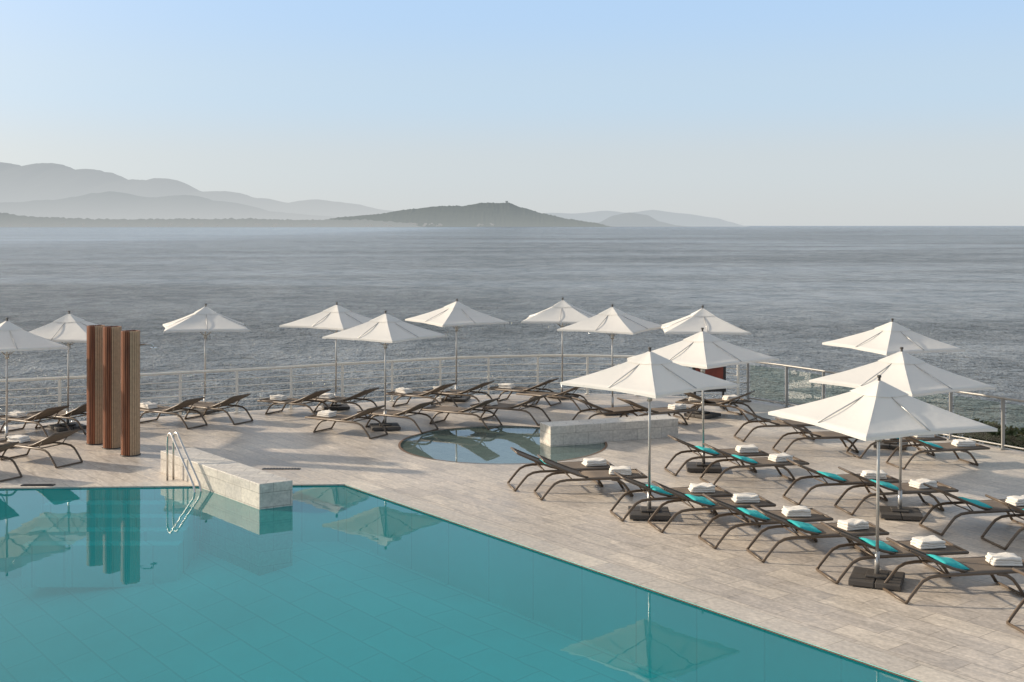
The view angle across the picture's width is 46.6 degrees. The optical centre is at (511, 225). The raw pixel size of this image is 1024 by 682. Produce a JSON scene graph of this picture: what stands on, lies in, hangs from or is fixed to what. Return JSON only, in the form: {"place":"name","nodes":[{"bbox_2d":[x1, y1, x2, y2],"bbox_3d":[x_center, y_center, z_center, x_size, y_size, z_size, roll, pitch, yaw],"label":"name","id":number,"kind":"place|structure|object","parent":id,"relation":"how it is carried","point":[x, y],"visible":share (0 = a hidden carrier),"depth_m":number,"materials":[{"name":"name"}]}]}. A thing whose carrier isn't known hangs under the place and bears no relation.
{"place":"outdoors","nodes":[
{"label":"outdoors","id":0,"kind":"place"},
{"bbox_2d":[0,191,336,219],"bbox_3d":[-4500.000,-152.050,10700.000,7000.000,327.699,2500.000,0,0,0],"label":"hills","id":1,"kind":"structure","parent":0,"point":[111,205],"depth_m":10133.74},
{"bbox_2d":[0,162,392,216],"bbox_3d":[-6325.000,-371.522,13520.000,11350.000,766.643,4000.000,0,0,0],"label":"mountains","id":2,"kind":"structure","parent":0,"point":[39,181],"depth_m":12956.65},
{"bbox_2d":[0,213,419,226],"bbox_3d":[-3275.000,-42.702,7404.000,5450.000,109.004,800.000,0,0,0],"label":"coastline","id":3,"kind":"structure","parent":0,"point":[8,219],"depth_m":7187.55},
{"bbox_2d":[9,223,493,226],"bbox_3d":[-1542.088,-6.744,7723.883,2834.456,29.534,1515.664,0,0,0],"label":"shore houses","id":4,"kind":"structure","parent":3,"relation":"on","point":[424,224],"depth_m":7006.72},
{"bbox_2d":[330,202,609,226],"bbox_3d":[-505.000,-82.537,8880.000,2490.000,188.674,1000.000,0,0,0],"label":"wooded headland","id":5,"kind":"structure","parent":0,"point":[508,214],"depth_m":8599.84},
{"bbox_2d":[0,226,1023,442],"bbox_3d":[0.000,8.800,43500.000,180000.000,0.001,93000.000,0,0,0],"label":"sea","id":6,"kind":"structure","parent":0,"point":[794,295],"depth_m":147.78,"materials":[{"name":"liquid"}]},
{"bbox_2d":[0,393,1023,681],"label":"deck","id":7,"kind":"structure","parent":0,"point":[956,627],"depth_m":21.15,"materials":[{"name":"stone"}]},
{"bbox_2d":[0,441,21,481],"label":"sun lounger","id":8,"kind":"object","parent":7,"relation":"on","point":[4,447],"visible":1,"depth_m":22.64,"materials":[{"name":"brown metal"}]},
{"bbox_2d":[0,318,68,447],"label":"patio umbrella","id":9,"kind":"object","parent":7,"relation":"on","point":[14,337],"visible":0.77,"depth_m":25.63,"materials":[{"name":"white fabric"}]},
{"bbox_2d":[0,405,69,436],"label":"sun lounger","id":10,"kind":"object","parent":7,"relation":"on","point":[43,414],"visible":0.85,"depth_m":27.24,"materials":[{"name":"brown metal"}]},
{"bbox_2d":[5,411,26,417],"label":"folded towel","id":11,"kind":"object","parent":10,"relation":"on","point":[17,414],"visible":0.92,"depth_m":27.59,"materials":[{"name":"fabric"}]},
{"bbox_2d":[0,429,82,467],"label":"sun lounger","id":12,"kind":"object","parent":7,"relation":"on","point":[35,443],"visible":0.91,"depth_m":24.00,"materials":[{"name":"brown metal"}]},
{"bbox_2d":[7,435,30,442],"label":"folded towel","id":13,"kind":"object","parent":12,"relation":"on","point":[20,438],"visible":0.96,"depth_m":24.41,"materials":[{"name":"fabric"}]},
{"bbox_2d":[27,404,86,434],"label":"sun lounger","id":14,"kind":"object","parent":7,"relation":"on","point":[76,411],"visible":0.66,"depth_m":27.74,"materials":[{"name":"brown metal"}]},
{"bbox_2d":[29,311,97,431],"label":"patio umbrella","id":15,"kind":"object","parent":7,"relation":"on","point":[69,328],"visible":0.81,"depth_m":27.68,"materials":[{"name":"white fabric"}]},
{"bbox_2d":[86,325,104,444],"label":"slats","id":16,"kind":"object","parent":7,"relation":"on","point":[94,384],"visible":0.88,"depth_m":26.03,"materials":[{"name":"brown wood"}]},
{"bbox_2d":[102,326,121,449],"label":"slats","id":17,"kind":"object","parent":7,"relation":"on","point":[111,387],"visible":0.97,"depth_m":25.55,"materials":[{"name":"brown wood"}]},
{"bbox_2d":[120,330,140,456],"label":"slats","id":18,"kind":"object","parent":7,"relation":"on","point":[130,393],"visible":1,"depth_m":24.73,"materials":[{"name":"brown wood"}]},
{"bbox_2d":[140,397,207,428],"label":"sun lounger","id":19,"kind":"object","parent":7,"relation":"on","point":[168,410],"visible":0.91,"depth_m":28.54,"materials":[{"name":"brown metal"}]},
{"bbox_2d":[140,401,157,408],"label":"folded towel","id":20,"kind":"object","parent":19,"relation":"on","point":[148,405],"visible":1,"depth_m":28.94,"materials":[{"name":"fabric"}]},
{"bbox_2d":[163,304,249,413],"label":"patio umbrella","id":21,"kind":"object","parent":7,"relation":"on","point":[205,319],"visible":0.85,"depth_m":30.10,"materials":[{"name":"white fabric"}]},
{"bbox_2d":[184,393,252,424],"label":"sun lounger","id":22,"kind":"object","parent":7,"relation":"on","point":[215,406],"visible":0.9,"depth_m":29.17,"materials":[{"name":"brown metal"}]},
{"bbox_2d":[257,389,330,414],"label":"sun lounger","id":23,"kind":"object","parent":7,"relation":"on","point":[293,401],"visible":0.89,"depth_m":30.01,"materials":[{"name":"brown metal"}]},
{"bbox_2d":[270,394,287,400],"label":"folded towel","id":24,"kind":"object","parent":23,"relation":"on","point":[278,397],"visible":1,"depth_m":30.28,"materials":[{"name":"fabric"}]},
{"bbox_2d":[279,302,371,409],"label":"patio umbrella","id":25,"kind":"object","parent":7,"relation":"on","point":[336,317],"visible":0.92,"depth_m":30.86,"materials":[{"name":"white fabric"}]},
{"bbox_2d":[309,387,378,416],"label":"sun lounger","id":26,"kind":"object","parent":7,"relation":"on","point":[338,399],"visible":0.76,"depth_m":30.24,"materials":[{"name":"brown metal"}]},
{"bbox_2d":[305,405,387,438],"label":"sun lounger","id":27,"kind":"object","parent":7,"relation":"on","point":[340,418],"visible":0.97,"depth_m":27.30,"materials":[{"name":"brown metal"}]},
{"bbox_2d":[317,410,336,416],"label":"folded towel","id":28,"kind":"object","parent":27,"relation":"on","point":[326,413],"visible":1,"depth_m":27.66,"materials":[{"name":"fabric"}]},
{"bbox_2d":[0,354,746,423],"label":"terrace railing","id":29,"kind":"object","parent":7,"relation":"on","point":[236,378],"visible":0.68,"depth_m":31.79,"materials":[{"name":"metal"}]},
{"bbox_2d":[322,311,446,430],"bbox_3d":[-2.992,3.399,28.117,2.093,2.782,2.093,0,0,33],"label":"patio umbrella","id":30,"kind":"object","parent":7,"relation":"on","point":[385,328],"visible":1,"depth_m":27.78,"materials":[{"name":"white fabric"}]},
{"bbox_2d":[357,401,438,433],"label":"sun lounger","id":31,"kind":"object","parent":7,"relation":"on","point":[391,413],"visible":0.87,"depth_m":27.97,"materials":[{"name":"brown metal"}]},
{"bbox_2d":[386,382,457,406],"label":"sun lounger","id":32,"kind":"object","parent":7,"relation":"on","point":[422,394],"visible":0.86,"depth_m":31.24,"materials":[{"name":"brown metal"}]},
{"bbox_2d":[395,387,412,393],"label":"folded towel","id":33,"kind":"object","parent":32,"relation":"on","point":[402,390],"visible":1,"depth_m":31.57,"materials":[{"name":"fabric"}]},
{"bbox_2d":[405,299,508,401],"bbox_3d":[-1.519,3.400,32.671,2.093,2.785,2.094,0,0,-33],"label":"patio umbrella","id":34,"kind":"object","parent":7,"relation":"on","point":[456,314],"visible":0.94,"depth_m":32.32,"materials":[{"name":"white fabric"}]},
{"bbox_2d":[423,381,493,408],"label":"sun lounger","id":35,"kind":"object","parent":7,"relation":"on","point":[457,392],"visible":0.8,"depth_m":31.57,"materials":[{"name":"brown metal"}]},
{"bbox_2d":[0,484,921,681],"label":"pool basin","id":36,"kind":"object","parent":7,"relation":"in","point":[366,587],"visible":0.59,"depth_m":17.85,"materials":[{"name":"liquid"}]},
{"bbox_2d":[21,500,197,586],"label":"pool steps","id":37,"kind":"structure","parent":36,"relation":"in","point":[101,543],"depth_m":20.69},
{"bbox_2d":[166,431,202,540],"bbox_3d":[-6.067,4.790,22.000,0.162,1.820,1.221,0,0,-41],"label":"pool handrail","id":38,"kind":"object","parent":36,"relation":"in","point":[190,478],"visible":1,"depth_m":21.83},
{"bbox_2d":[161,447,292,575],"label":"marble weir wall","id":39,"kind":"structure","parent":36,"relation":"attached to","point":[247,518],"depth_m":20.77,"materials":[{"name":"stone"}]},
{"bbox_2d":[0,485,919,681],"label":"pool edge trim","id":40,"kind":"structure","parent":36,"relation":"attached to","point":[592,570],"depth_m":16.02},
{"bbox_2d":[420,397,502,429],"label":"sun lounger","id":41,"kind":"object","parent":7,"relation":"on","point":[438,409],"visible":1,"depth_m":28.57,"materials":[{"name":"brown metal"}]},
{"bbox_2d":[0,480,973,681],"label":"pool coping","id":42,"kind":"object","parent":7,"relation":"on","point":[912,669],"visible":1,"depth_m":15.93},
{"bbox_2d":[399,426,601,463],"bbox_3d":[-0.200,4.975,26.200,4.600,0.350,4.600,0,0,0],"label":"round basin","id":43,"kind":"object","parent":7,"relation":"in","point":[473,445],"visible":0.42,"depth_m":26.94,"materials":[{"name":"liquid"}]},
{"bbox_2d":[398,426,607,463],"bbox_3d":[-0.200,4.794,26.200,4.600,0.001,4.600,0,0,0],"label":"round basin rim","id":44,"kind":"object","parent":43,"relation":"attached to","point":[605,447],"visible":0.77,"depth_m":25.24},
{"bbox_2d":[470,394,550,425],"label":"sun lounger","id":45,"kind":"object","parent":7,"relation":"on","point":[505,406],"visible":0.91,"depth_m":29.09,"materials":[{"name":"brown metal"}]},
{"bbox_2d":[488,378,561,405],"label":"sun lounger","id":46,"kind":"object","parent":7,"relation":"on","point":[519,389],"visible":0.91,"depth_m":32.24,"materials":[{"name":"brown metal"}]},
{"bbox_2d":[516,387,591,410],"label":"sun lounger","id":47,"kind":"object","parent":7,"relation":"on","point":[540,393],"visible":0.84,"depth_m":31.30,"materials":[{"name":"brown metal"}]},
{"bbox_2d":[521,298,594,399],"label":"patio umbrella","id":48,"kind":"object","parent":7,"relation":"on","point":[562,311],"visible":0.73,"depth_m":32.68,"materials":[{"name":"white fabric"}]},
{"bbox_2d":[507,447,613,490],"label":"sun lounger","id":49,"kind":"object","parent":7,"relation":"on","point":[579,465],"visible":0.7,"depth_m":21.87,"materials":[{"name":"brown metal"}]},
{"bbox_2d":[582,458,606,466],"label":"folded towel","id":50,"kind":"object","parent":49,"relation":"on","point":[587,462],"visible":1,"depth_m":21.99,"materials":[{"name":"fabric"}]},
{"bbox_2d":[534,454,647,500],"bbox_3d":[1.397,4.452,21.224,1.938,0.690,0.677,0,0,-10],"label":"sun lounger","id":51,"kind":"object","parent":7,"relation":"on","point":[588,475],"visible":0.97,"depth_m":21.16,"materials":[{"name":"brown metal"}]},
{"bbox_2d":[609,466,631,474],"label":"folded towel","id":52,"kind":"object","parent":51,"relation":"on","point":[624,470],"visible":0.96,"depth_m":21.20,"materials":[{"name":"fabric"}]},
{"bbox_2d":[540,415,677,453],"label":"marble bench wall","id":53,"kind":"structure","parent":7,"relation":"on","point":[570,436],"depth_m":26.39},
{"bbox_2d":[572,397,646,419],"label":"sun lounger","id":54,"kind":"object","parent":7,"relation":"on","point":[622,409],"visible":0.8,"depth_m":28.56,"materials":[{"name":"brown metal"}]},
{"bbox_2d":[557,304,661,414],"bbox_3d":[2.565,3.398,30.384,2.093,2.781,2.093,0,0,30],"label":"patio umbrella","id":55,"kind":"object","parent":7,"relation":"on","point":[612,319],"visible":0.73,"depth_m":29.97,"materials":[{"name":"white fabric"}]},
{"bbox_2d":[560,347,739,519],"bbox_3d":[2.276,3.398,19.659,2.093,2.780,2.093,0,0,-42],"label":"patio umbrella","id":56,"kind":"object","parent":7,"relation":"on","point":[649,375],"visible":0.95,"depth_m":19.33,"materials":[{"name":"white fabric"}]},
{"bbox_2d":[617,397,696,424],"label":"sun lounger","id":57,"kind":"object","parent":7,"relation":"on","point":[661,410],"visible":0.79,"depth_m":28.47,"materials":[{"name":"brown metal"}]},
{"bbox_2d":[668,403,685,409],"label":"folded towel","id":58,"kind":"object","parent":57,"relation":"on","point":[676,406],"visible":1,"depth_m":28.74,"materials":[{"name":"fabric"}]},
{"bbox_2d":[610,471,732,521],"bbox_3d":[2.650,4.452,19.784,1.938,0.690,0.677,0,0,-13],"label":"sun lounger","id":59,"kind":"object","parent":7,"relation":"on","point":[719,492],"visible":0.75,"depth_m":19.66,"materials":[{"name":"brown metal"}]},
{"bbox_2d":[645,484,672,494],"bbox_3d":[2.454,4.370,19.740,0.340,0.110,0.480,0,0,-13],"label":"turquoise cushion","id":60,"kind":"object","parent":59,"relation":"on","point":[657,489],"visible":0.69,"depth_m":19.56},
{"bbox_2d":[688,482,714,492],"bbox_3d":[3.173,4.381,19.902,0.415,0.129,0.282,0,0,-3],"label":"folded towel","id":61,"kind":"object","parent":59,"relation":"on","point":[704,487],"visible":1,"depth_m":19.78,"materials":[{"name":"fabric"}]},
{"bbox_2d":[627,328,778,471],"bbox_3d":[3.753,3.398,23.401,2.093,2.780,2.093,0,0,-39],"label":"patio umbrella","id":62,"kind":"object","parent":7,"relation":"on","point":[702,350],"visible":0.91,"depth_m":23.06,"materials":[{"name":"white fabric"}]},
{"bbox_2d":[660,305,750,418],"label":"patio umbrella","id":63,"kind":"object","parent":7,"relation":"on","point":[698,320],"visible":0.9,"depth_m":29.37,"materials":[{"name":"white fabric"}]},
{"bbox_2d":[648,480,775,532],"bbox_3d":[3.201,4.452,19.069,1.938,0.690,0.677,0,0,-12],"label":"sun lounger","id":64,"kind":"object","parent":7,"relation":"on","point":[763,502],"visible":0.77,"depth_m":18.92,"materials":[{"name":"brown metal"}]},
{"bbox_2d":[684,494,714,504],"bbox_3d":[3.004,4.370,19.026,0.340,0.110,0.480,0,0,-12],"label":"turquoise cushion","id":65,"kind":"object","parent":64,"relation":"on","point":[703,500],"visible":0.98,"depth_m":18.89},
{"bbox_2d":[731,493,759,502],"bbox_3d":[3.765,4.384,19.187,0.420,0.123,0.309,0,0,-2],"label":"folded towel","id":66,"kind":"object","parent":64,"relation":"on","point":[745,498],"visible":1,"depth_m":19.06,"materials":[{"name":"fabric"}]},
{"bbox_2d":[673,392,751,419],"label":"sun lounger","id":67,"kind":"object","parent":7,"relation":"on","point":[690,394],"visible":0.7,"depth_m":29.88,"materials":[{"name":"brown metal"}]},
{"bbox_2d":[675,390,756,420],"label":"sun lounger","id":68,"kind":"object","parent":7,"relation":"on","point":[708,404],"visible":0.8,"depth_m":29.69,"materials":[{"name":"brown metal"}]},
{"bbox_2d":[664,435,768,475],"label":"sun lounger","id":69,"kind":"object","parent":7,"relation":"on","point":[732,451],"visible":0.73,"depth_m":23.08,"materials":[{"name":"brown metal"}]},
{"bbox_2d":[735,444,758,452],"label":"folded towel","id":70,"kind":"object","parent":69,"relation":"on","point":[751,448],"visible":1,"depth_m":23.27,"materials":[{"name":"fabric"}]},
{"bbox_2d":[699,443,809,484],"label":"sun lounger","id":71,"kind":"object","parent":7,"relation":"on","point":[763,461],"visible":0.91,"depth_m":22.21,"materials":[{"name":"brown metal"}]},
{"bbox_2d":[768,452,792,461],"bbox_3d":[5.087,4.383,22.504,0.408,0.125,0.284,0,0,-21],"label":"folded towel","id":72,"kind":"object","parent":71,"relation":"on","point":[782,457],"visible":0.98,"depth_m":22.40,"materials":[{"name":"fabric"}]},
{"bbox_2d":[698,493,832,548],"bbox_3d":[3.869,4.452,18.158,1.938,0.690,0.677,0,0,-13],"label":"sun lounger","id":73,"kind":"object","parent":7,"relation":"on","point":[817,516],"visible":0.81,"depth_m":18.02,"materials":[{"name":"brown metal"}]},
{"bbox_2d":[736,507,769,518],"bbox_3d":[3.673,4.370,18.113,0.340,0.110,0.480,0,0,-13],"label":"turquoise cushion","id":74,"kind":"object","parent":73,"relation":"on","point":[755,513],"visible":0.94,"depth_m":17.98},
{"bbox_2d":[781,505,810,516],"bbox_3d":[4.371,4.382,18.273,0.413,0.127,0.305,0,0,-6],"label":"folded towel","id":75,"kind":"object","parent":73,"relation":"on","point":[797,511],"visible":1,"depth_m":18.16,"materials":[{"name":"fabric"}]},
{"bbox_2d":[734,407,814,441],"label":"sun lounger","id":76,"kind":"object","parent":7,"relation":"on","point":[777,423],"visible":0.81,"depth_m":26.55,"materials":[{"name":"brown metal"}]},
{"bbox_2d":[772,417,858,452],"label":"sun lounger","id":77,"kind":"object","parent":7,"relation":"on","point":[828,435],"visible":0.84,"depth_m":25.05,"materials":[{"name":"brown metal"}]},
{"bbox_2d":[746,504,889,562],"bbox_3d":[4.460,4.452,17.380,1.938,0.690,0.677,0,0,-9],"label":"sun lounger","id":78,"kind":"object","parent":7,"relation":"on","point":[829,533],"visible":0.7,"depth_m":17.23,"materials":[{"name":"brown metal"}]},
{"bbox_2d":[787,519,821,532],"bbox_3d":[4.261,4.374,17.349,0.340,0.103,0.480,0,0,-9],"label":"turquoise cushion","id":79,"kind":"object","parent":78,"relation":"on","point":[807,526],"visible":0.98,"depth_m":17.22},
{"bbox_2d":[837,518,868,530],"bbox_3d":[5.014,4.379,17.469,0.404,0.133,0.295,0,0,-17],"label":"folded towel","id":80,"kind":"object","parent":78,"relation":"on","point":[851,524],"visible":1,"depth_m":17.37,"materials":[{"name":"fabric"}]},
{"bbox_2d":[782,458,898,504],"bbox_3d":[5.786,4.452,20.862,1.938,0.690,0.677,0,0,-10],"label":"sun lounger","id":81,"kind":"object","parent":7,"relation":"on","point":[850,479],"visible":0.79,"depth_m":20.67,"materials":[{"name":"brown metal"}]},
{"bbox_2d":[816,471,845,480],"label":"turquoise cushion","id":82,"kind":"object","parent":81,"relation":"on","point":[834,476],"visible":0.91,"depth_m":20.68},
{"bbox_2d":[860,470,886,478],"bbox_3d":[6.379,4.385,20.966,0.419,0.121,0.297,0,0,2],"label":"folded towel","id":83,"kind":"object","parent":81,"relation":"on","point":[869,474],"visible":0.87,"depth_m":20.84,"materials":[{"name":"fabric"}]},
{"bbox_2d":[768,375,997,590],"bbox_3d":[4.930,3.399,15.983,2.093,2.782,2.093,0,0,-22],"label":"patio umbrella","id":84,"kind":"object","parent":7,"relation":"on","point":[878,410],"visible":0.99,"depth_m":15.61,"materials":[{"name":"white fabric"}]},
{"bbox_2d":[747,362,1023,449],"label":"glass railing","id":85,"kind":"object","parent":7,"relation":"on","point":[951,435],"visible":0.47,"depth_m":26.66,"materials":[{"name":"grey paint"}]},
{"bbox_2d":[816,521,968,583],"bbox_3d":[5.229,4.452,16.376,1.938,0.690,0.677,0,0,-9],"label":"sun lounger","id":86,"kind":"object","parent":7,"relation":"on","point":[951,549],"visible":0.75,"depth_m":16.23,"materials":[{"name":"brown metal"}]},
{"bbox_2d":[859,537,897,551],"bbox_3d":[5.031,4.370,16.343,0.340,0.110,0.480,0,0,-9],"label":"turquoise cushion","id":87,"kind":"object","parent":86,"relation":"on","point":[884,546],"visible":0.89,"depth_m":16.21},
{"bbox_2d":[910,535,945,549],"bbox_3d":[5.767,4.383,16.468,0.408,0.125,0.285,0,0,-13],"label":"folded towel","id":88,"kind":"object","parent":86,"relation":"on","point":[928,542],"visible":1,"depth_m":16.37,"materials":[{"name":"fabric"}]},
{"bbox_2d":[822,318,964,449],"bbox_3d":[8.238,3.401,25.767,2.093,2.785,2.093,0,0,-23],"label":"patio umbrella","id":89,"kind":"object","parent":7,"relation":"on","point":[889,338],"visible":0.84,"depth_m":25.36,"materials":[{"name":"white fabric"}]},
{"bbox_2d":[834,466,958,514],"bbox_3d":[6.508,4.452,20.153,1.938,0.690,0.677,0,0,-10],"label":"sun lounger","id":90,"kind":"object","parent":7,"relation":"on","point":[907,488],"visible":0.85,"depth_m":19.95,"materials":[{"name":"brown metal"}]},
{"bbox_2d":[871,479,898,489],"bbox_3d":[6.310,4.374,20.119,0.340,0.103,0.480,0,0,-10],"label":"turquoise cushion","id":91,"kind":"object","parent":90,"relation":"on","point":[889,485],"visible":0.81,"depth_m":19.96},
{"bbox_2d":[909,478,937,488],"bbox_3d":[6.996,4.382,20.236,0.413,0.127,0.305,0,0,-24],"label":"folded towel","id":92,"kind":"object","parent":90,"relation":"on","point":[917,483],"visible":0.92,"depth_m":20.16,"materials":[{"name":"fabric"}]},
{"bbox_2d":[846,435,946,458],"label":"sun lounger","id":93,"kind":"object","parent":7,"relation":"on","point":[937,438],"visible":0.38,"depth_m":24.72,"materials":[{"name":"brown metal"}]},
{"bbox_2d":[809,347,995,520],"bbox_3d":[6.440,3.400,19.669,2.093,2.785,2.093,0,0,-33],"label":"patio umbrella","id":94,"kind":"object","parent":7,"relation":"on","point":[907,373],"visible":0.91,"depth_m":19.36,"materials":[{"name":"white fabric"}]},
{"bbox_2d":[886,436,989,469],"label":"sun lounger","id":95,"kind":"object","parent":7,"relation":"on","point":[948,447],"visible":0.77,"depth_m":23.72,"materials":[{"name":"brown metal"}]},
{"bbox_2d":[951,439,975,446],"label":"folded towel","id":96,"kind":"object","parent":95,"relation":"on","point":[963,443],"visible":1,"depth_m":23.91,"materials":[{"name":"fabric"}]},
{"bbox_2d":[882,537,1023,603],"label":"sun lounger","id":97,"kind":"object","parent":7,"relation":"on","point":[978,565],"visible":0.89,"depth_m":15.37,"materials":[{"name":"brown metal"}]},
{"bbox_2d":[926,554,969,569],"bbox_3d":[5.680,4.370,15.507,0.340,0.110,0.480,0,0,-10],"label":"turquoise cushion","id":98,"kind":"object","parent":97,"relation":"on","point":[950,562],"visible":0.96,"depth_m":15.38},
{"bbox_2d":[985,552,1022,565],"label":"folded towel","id":99,"kind":"object","parent":97,"relation":"on","point":[1003,559],"visible":1,"depth_m":15.53,"materials":[{"name":"fabric"}]},
{"bbox_2d":[919,483,1023,535],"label":"sun lounger","id":100,"kind":"object","parent":7,"relation":"on","point":[998,507],"visible":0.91,"depth_m":18.65,"materials":[{"name":"brown metal"}]},
{"bbox_2d":[959,497,992,507],"bbox_3d":[7.317,4.370,18.832,0.340,0.110,0.480,0,0,-11],"label":"turquoise cushion","id":101,"kind":"object","parent":100,"relation":"on","point":[977,502],"visible":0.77,"depth_m":18.68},
{"bbox_2d":[1005,495,1023,505],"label":"folded towel","id":102,"kind":"object","parent":100,"relation":"on","point":[1016,500],"visible":0.94,"depth_m":18.89,"materials":[{"name":"fabric"}]},
{"bbox_2d":[935,413,1023,450],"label":"coastal hedge","id":103,"kind":"object","parent":7,"relation":"on","point":[1014,436],"visible":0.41,"depth_m":26.57,"materials":[{"name":"green plant"}]},
{"bbox_2d":[981,494,1023,549],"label":"sun lounger","id":104,"kind":"object","parent":7,"relation":"on","point":[1009,505],"visible":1,"depth_m":17.93,"materials":[{"name":"brown metal"}]},
{"bbox_2d":[1006,567,1023,632],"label":"sun lounger","id":105,"kind":"object","parent":7,"relation":"on","point":[1015,611],"visible":1,"depth_m":14.29,"materials":[{"name":"brown metal"}]},
{"bbox_2d":[0,0,1023,225],"label":"sky","id":106,"kind":"structure","parent":0,"point":[742,112],"materials":[{"name":"blue"}]},
{"bbox_2d":[599,212,688,226],"bbox_3d":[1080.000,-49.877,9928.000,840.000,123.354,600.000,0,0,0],"label":"islet","id":107,"kind":"object","parent":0,"point":[629,219],"visible":0.83,"depth_m":9741.57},
{"bbox_2d":[545,210,748,226],"bbox_3d":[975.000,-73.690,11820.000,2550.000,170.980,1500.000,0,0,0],"label":"distant cape","id":108,"kind":"object","parent":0,"point":[683,219],"visible":0.48,"depth_m":11451.50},
{"bbox_2d":[692,366,725,408],"bbox_3d":[5.170,4.158,31.200,0.900,1.280,0.400,0,0,-6],"label":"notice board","id":109,"kind":"object","parent":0,"point":[719,372],"visible":0.35,"depth_m":31.18,"materials":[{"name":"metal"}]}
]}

